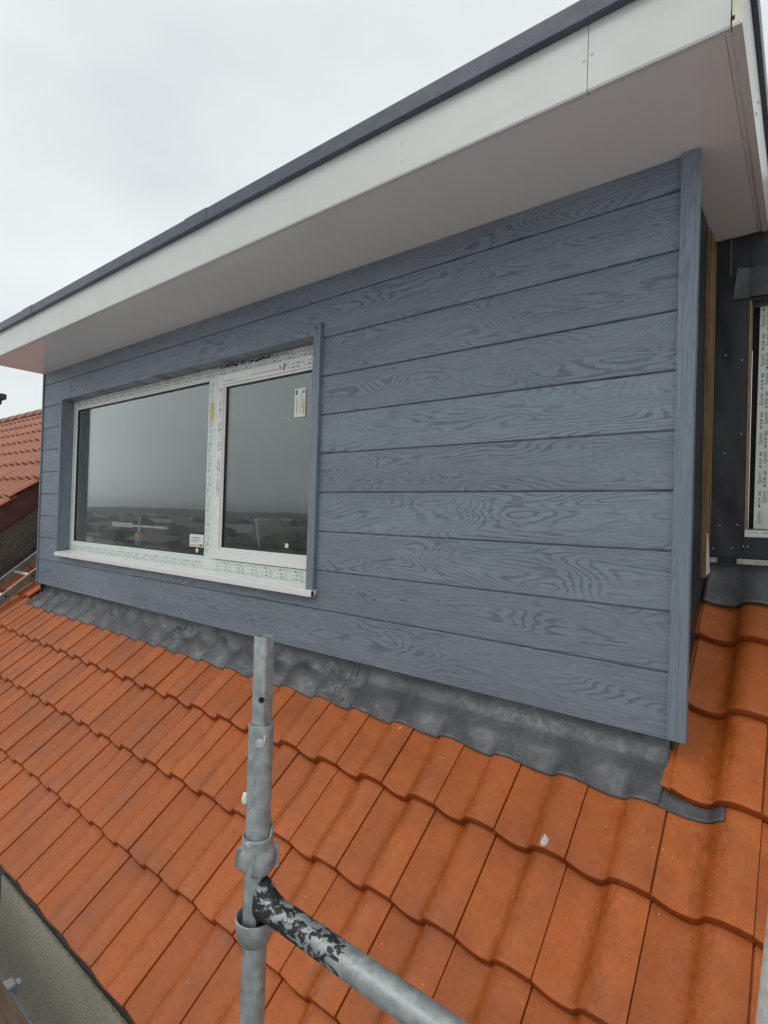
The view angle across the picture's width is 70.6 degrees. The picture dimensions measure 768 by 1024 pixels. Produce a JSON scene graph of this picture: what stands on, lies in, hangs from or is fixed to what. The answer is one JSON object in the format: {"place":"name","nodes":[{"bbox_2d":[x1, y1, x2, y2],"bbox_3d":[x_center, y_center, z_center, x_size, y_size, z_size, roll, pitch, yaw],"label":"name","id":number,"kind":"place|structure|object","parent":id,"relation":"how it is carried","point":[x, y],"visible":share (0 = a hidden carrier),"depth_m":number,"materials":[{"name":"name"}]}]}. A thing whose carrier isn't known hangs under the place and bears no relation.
{"place":"outdoors","nodes":[
{"label":"outdoors","id":0,"kind":"place"},
{"bbox_2d":[0,409,41,577],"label":"neighbour house","id":1,"kind":"structure","parent":0,"point":[20,440],"depth_m":5.85,"materials":[{"name":"tile"}]},
{"bbox_2d":[0,0,767,518],"label":"sky","id":2,"kind":"structure","parent":0,"point":[122,121],"materials":[{"name":"white"}]},
{"label":"ground","id":3,"kind":"structure","parent":0,"visible":0},
{"bbox_2d":[0,393,6,404],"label":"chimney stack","id":4,"kind":"object","parent":3,"relation":"on","point":[3,396],"visible":1,"depth_m":21.12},
{"bbox_2d":[0,562,767,1023],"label":"house","id":5,"kind":"structure","parent":3,"relation":"on","point":[464,882],"depth_m":1.94,"materials":[{"name":"tile"}]},
{"bbox_2d":[0,551,36,605],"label":"roof ladder","id":6,"kind":"object","parent":5,"relation":"on","point":[20,584],"visible":0.18,"depth_m":5.21,"materials":[{"name":"metal"}]},
{"bbox_2d":[26,585,82,616],"bbox_3d":[-2.888,0.702,4.725,0.837,0.316,0.172,1,-1,38],"label":"lead sheet","id":7,"kind":"object","parent":5,"relation":"on","point":[56,600],"visible":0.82,"depth_m":4.71,"materials":[{"name":"grey metal"}]},
{"bbox_2d":[62,594,187,647],"bbox_3d":[-1.969,0.723,4.007,1.580,0.315,0.174,1,-1,38],"label":"lead sheet","id":8,"kind":"object","parent":5,"relation":"on","point":[153,629],"visible":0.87,"depth_m":3.95,"materials":[{"name":"grey metal"}]},
{"bbox_2d":[160,620,359,702],"bbox_3d":[-0.772,0.751,3.074,1.536,0.316,0.173,1,-1,38],"label":"lead sheet","id":9,"kind":"object","parent":5,"relation":"on","point":[309,673],"visible":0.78,"depth_m":2.99,"materials":[{"name":"grey metal"}]},
{"bbox_2d":[0,0,767,749],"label":"dormer","id":10,"kind":"object","parent":5,"relation":"on","point":[418,384],"visible":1,"depth_m":2.22,"materials":[{"name":"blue wood"}]},
{"bbox_2d":[135,517,142,544],"bbox_3d":[-1.986,0.205,4.392,0.058,0.324,0.058,1,-1,38],"label":"sealant tube","id":11,"kind":"object","parent":10,"relation":"in","point":[138,537],"visible":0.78,"depth_m":4.37,"materials":[{"name":"plastic"}]},
{"bbox_2d":[112,522,168,528],"bbox_3d":[-2.092,0.116,4.628,0.880,0.042,0.033,1,-1,38],"label":"white plank","id":12,"kind":"object","parent":10,"relation":"on","point":[123,524],"visible":0.93,"depth_m":4.68,"materials":[{"name":"white wood"}]},
{"bbox_2d":[54,344,315,596],"bbox_3d":[-1.545,-0.271,3.826,3.186,1.362,0.202,1,-1,38],"label":"window","id":13,"kind":"structure","parent":10,"relation":"in","point":[283,571],"depth_m":3.48,"materials":[{"name":"white plastic"}]},
{"bbox_2d":[255,519,260,547],"bbox_3d":[-0.816,0.221,3.543,0.096,0.354,0.017,1,-1,38],"label":"timber stick","id":14,"kind":"object","parent":10,"relation":"in","point":[257,532],"visible":0.66,"depth_m":3.55,"materials":[{"name":"wood"}]},
{"bbox_2d":[333,662,669,805],"bbox_3d":[0.359,0.777,2.193,1.405,0.316,0.172,1,-1,38],"label":"lead sheet","id":15,"kind":"object","parent":5,"relation":"on","point":[618,762],"visible":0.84,"depth_m":2.08,"materials":[{"name":"grey metal"}]},
{"bbox_2d":[657,788,725,822],"bbox_3d":[0.953,0.907,1.679,0.177,0.075,0.089,1,-1,38],"label":"lead tongue","id":16,"kind":"object","parent":5,"relation":"on","point":[672,803],"visible":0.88,"depth_m":1.68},
{"bbox_2d":[703,552,767,606],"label":"lead sheet","id":17,"kind":"object","parent":5,"relation":"on","point":[731,585],"visible":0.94,"depth_m":2.22,"materials":[{"name":"grey metal"}]},
{"bbox_2d":[710,231,767,559],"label":"set back dormer","id":18,"kind":"object","parent":5,"relation":"on","point":[741,325],"visible":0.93,"depth_m":2.28,"materials":[{"name":"grey"}]},
{"bbox_2d":[709,557,767,565],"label":"foil strip","id":19,"kind":"object","parent":18,"relation":"attached to","point":[724,560],"visible":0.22,"depth_m":2.24,"materials":[{"name":"silver metal"}]},
{"bbox_2d":[753,302,767,528],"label":"window frame","id":20,"kind":"structure","parent":18,"relation":"in","point":[761,464],"depth_m":2.27,"materials":[{"name":"grey plastic"}]},
{"label":"road","id":21,"kind":"structure","parent":0,"visible":0},
{"bbox_2d":[234,634,278,1023],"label":"scaffold standard","id":22,"kind":"object","parent":21,"relation":"on","point":[256,861],"visible":0.9,"depth_m":1.05,"materials":[{"name":"metal"}]},
{"bbox_2d":[0,971,34,1023],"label":"scaffold transom","id":23,"kind":"object","parent":22,"relation":"attached to","point":[29,1019],"depth_m":1.93,"materials":[{"name":"silver metal"}]},
{"bbox_2d":[3,977,21,994],"bbox_3d":[-1.385,1.767,2.006,0.050,0.058,0.072,1,-1,38],"label":"tube clip","id":24,"kind":"object","parent":23,"relation":"attached to","point":[12,984],"visible":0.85,"depth_m":2.00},
{"bbox_2d":[0,979,28,1023],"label":"scaffold board","id":25,"kind":"object","parent":23,"relation":"on","point":[11,1012],"depth_m":1.89,"materials":[{"name":"brown wood"}]},
{"bbox_2d":[252,876,468,1023],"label":"scaffold ledger","id":26,"kind":"object","parent":22,"relation":"attached to","point":[396,997],"visible":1,"depth_m":0.90,"materials":[{"name":"metal"}]},
{"bbox_2d":[755,911,767,1023],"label":"scaffold brace","id":27,"kind":"object","parent":26,"relation":"attached to","point":[762,1011],"depth_m":0.61,"materials":[{"name":"grey metal"}]}
]}

